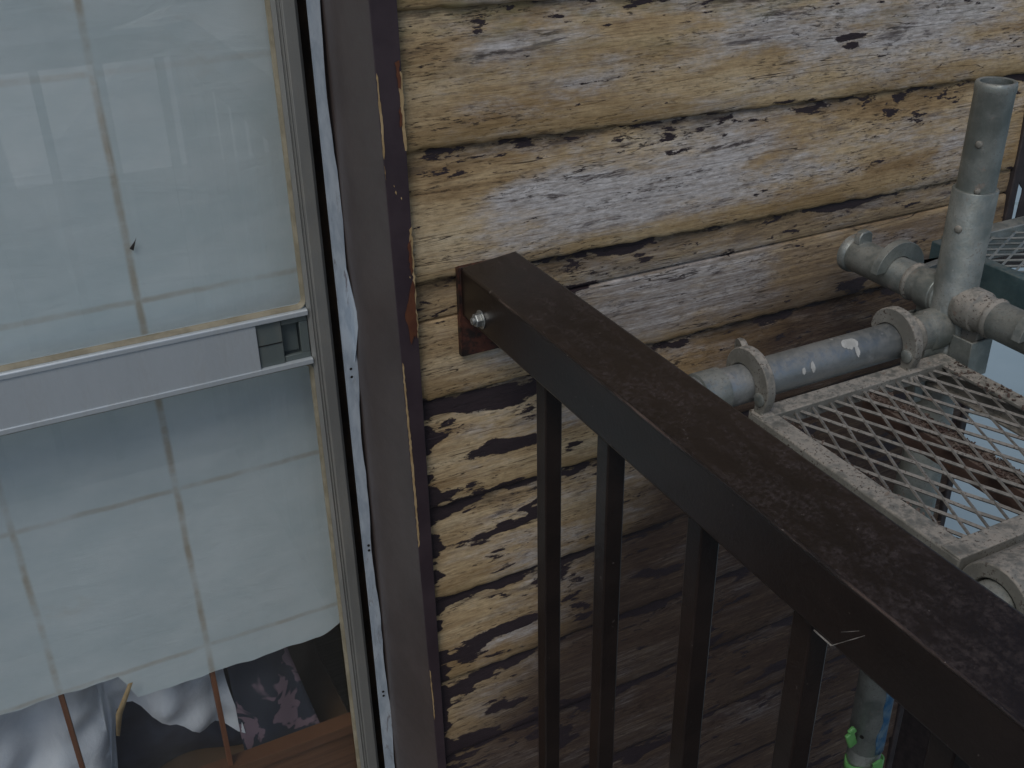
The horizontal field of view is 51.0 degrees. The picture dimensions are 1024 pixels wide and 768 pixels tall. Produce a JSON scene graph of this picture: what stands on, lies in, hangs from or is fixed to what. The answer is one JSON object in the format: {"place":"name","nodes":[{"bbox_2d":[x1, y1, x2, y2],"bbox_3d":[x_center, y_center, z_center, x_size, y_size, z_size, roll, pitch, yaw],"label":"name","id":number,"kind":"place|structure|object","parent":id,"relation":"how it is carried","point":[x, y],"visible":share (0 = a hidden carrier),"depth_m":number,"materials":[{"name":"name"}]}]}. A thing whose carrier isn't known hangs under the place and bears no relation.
{"place":"outdoors","nodes":[
{"label":"outdoors","id":0,"kind":"place"},
{"bbox_2d":[312,623,349,711],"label":"room floor","id":1,"kind":"structure","parent":0,"point":[329,646],"depth_m":2.45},
{"bbox_2d":[159,639,347,767],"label":"storage chest","id":2,"kind":"object","parent":1,"relation":"on","point":[325,698],"visible":0.06,"depth_m":1.82,"materials":[{"name":"orange wood"}]},
{"bbox_2d":[0,669,244,767],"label":"white cloth","id":3,"kind":"object","parent":2,"relation":"on","point":[36,735],"visible":0.45,"depth_m":1.55,"materials":[{"name":"white fabric"}]},
{"bbox_2d":[115,667,242,767],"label":"navy cloth","id":4,"kind":"object","parent":2,"relation":"on","point":[145,739],"visible":0.27,"depth_m":1.66,"materials":[{"name":"fabric"}]},
{"bbox_2d":[227,647,319,749],"bbox_3d":[-0.362,0.484,1.661,0.131,0.235,0.065,-15,32,-23],"label":"flowered cloth","id":5,"kind":"object","parent":2,"relation":"on","point":[272,701],"visible":0.59,"depth_m":1.66,"materials":[{"name":"fabric"}]},
{"bbox_2d":[891,185,1023,767],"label":"blue roof building","id":6,"kind":"structure","parent":0,"point":[1005,366],"depth_m":4.75,"materials":[{"name":"paint"}]},
{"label":"balcony floor","id":7,"kind":"structure","parent":0,"visible":0},
{"bbox_2d":[455,252,1023,767],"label":"balcony railing","id":8,"kind":"object","parent":7,"relation":"on","point":[925,636],"visible":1,"depth_m":0.83,"materials":[{"name":"brown paint"}]},
{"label":"ground","id":9,"kind":"structure","parent":0,"visible":0},
{"bbox_2d":[397,0,1023,767],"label":"weathered wall","id":10,"kind":"structure","parent":9,"relation":"on","point":[689,186],"depth_m":1.33,"materials":[{"name":"beige wood"}]},
{"bbox_2d":[297,0,445,767],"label":"door casing","id":11,"kind":"structure","parent":10,"relation":"attached to","point":[352,69],"depth_m":1.23,"materials":[{"name":"brown paint"}]},
{"bbox_2d":[0,0,378,767],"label":"sliding door","id":12,"kind":"structure","parent":11,"relation":"in","point":[76,384],"depth_m":1.21,"materials":[{"name":"metal"}]},
{"bbox_2d":[0,0,356,767],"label":"shoji screen","id":13,"kind":"object","parent":12,"relation":"in","point":[146,548],"visible":0.78,"depth_m":1.27,"materials":[{"name":"paper"}]},
{"bbox_2d":[1002,163,1023,264],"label":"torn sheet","id":14,"kind":"object","parent":10,"relation":"attached to","point":[1020,211],"visible":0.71,"depth_m":1.57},
{"bbox_2d":[846,76,1018,767],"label":"scaffold post","id":15,"kind":"object","parent":9,"relation":"on","point":[972,205],"visible":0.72,"depth_m":1.19,"materials":[{"name":"metal"}]},
{"bbox_2d":[689,308,955,406],"bbox_3d":[0.304,0.003,1.177,0.430,0.133,0.058,-15,32,-23],"label":"scaffold pipe","id":16,"kind":"object","parent":15,"relation":"attached to","point":[798,367],"visible":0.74,"depth_m":1.16,"materials":[{"name":"metal"}]},
{"bbox_2d":[726,306,1023,613],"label":"platform","id":17,"kind":"structure","parent":16,"relation":"attached to","point":[995,552],"depth_m":1.08,"materials":[{"name":"metal"}]},
{"bbox_2d":[784,418,961,538],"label":"rust litter","id":18,"kind":"object","parent":17,"relation":"on","point":[917,509],"visible":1,"depth_m":1.02,"materials":[{"name":"metal"}]},
{"bbox_2d":[868,390,1023,487],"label":"rust litter","id":19,"kind":"object","parent":17,"relation":"on","point":[990,457],"visible":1,"depth_m":1.09,"materials":[{"name":"metal"}]},
{"bbox_2d":[945,361,1023,410],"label":"rust litter","id":20,"kind":"object","parent":17,"relation":"on","point":[999,396],"visible":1,"depth_m":1.16,"materials":[{"name":"metal"}]},
{"bbox_2d":[979,578,1015,608],"bbox_3d":[0.477,0.162,0.920,0.375,0.042,0.043,-15,32,-23],"label":"scaffold pipe","id":21,"kind":"object","parent":17,"relation":"attached to","point":[996,588],"depth_m":0.87,"materials":[{"name":"metal"}]},
{"bbox_2d":[843,726,883,767],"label":"green strap","id":22,"kind":"object","parent":15,"relation":"attached to","point":[850,738],"visible":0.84,"depth_m":1.55,"materials":[{"name":"fabric"}]},
{"bbox_2d":[837,229,936,311],"bbox_3d":[0.468,-0.110,1.319,0.049,0.127,0.156,-15,32,-23],"label":"scaffold pipe","id":23,"kind":"object","parent":15,"relation":"attached to","point":[858,252],"visible":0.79,"depth_m":1.29,"materials":[{"name":"metal"}]},
{"bbox_2d":[948,287,1023,354],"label":"scaffold pipe","id":24,"kind":"object","parent":15,"relation":"attached to","point":[975,314],"visible":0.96,"depth_m":1.18,"materials":[{"name":"metal"}]},
{"bbox_2d":[870,216,1023,342],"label":"platform","id":25,"kind":"structure","parent":24,"relation":"attached to","point":[1002,281],"depth_m":1.29,"materials":[{"name":"teal paint"}]}
]}

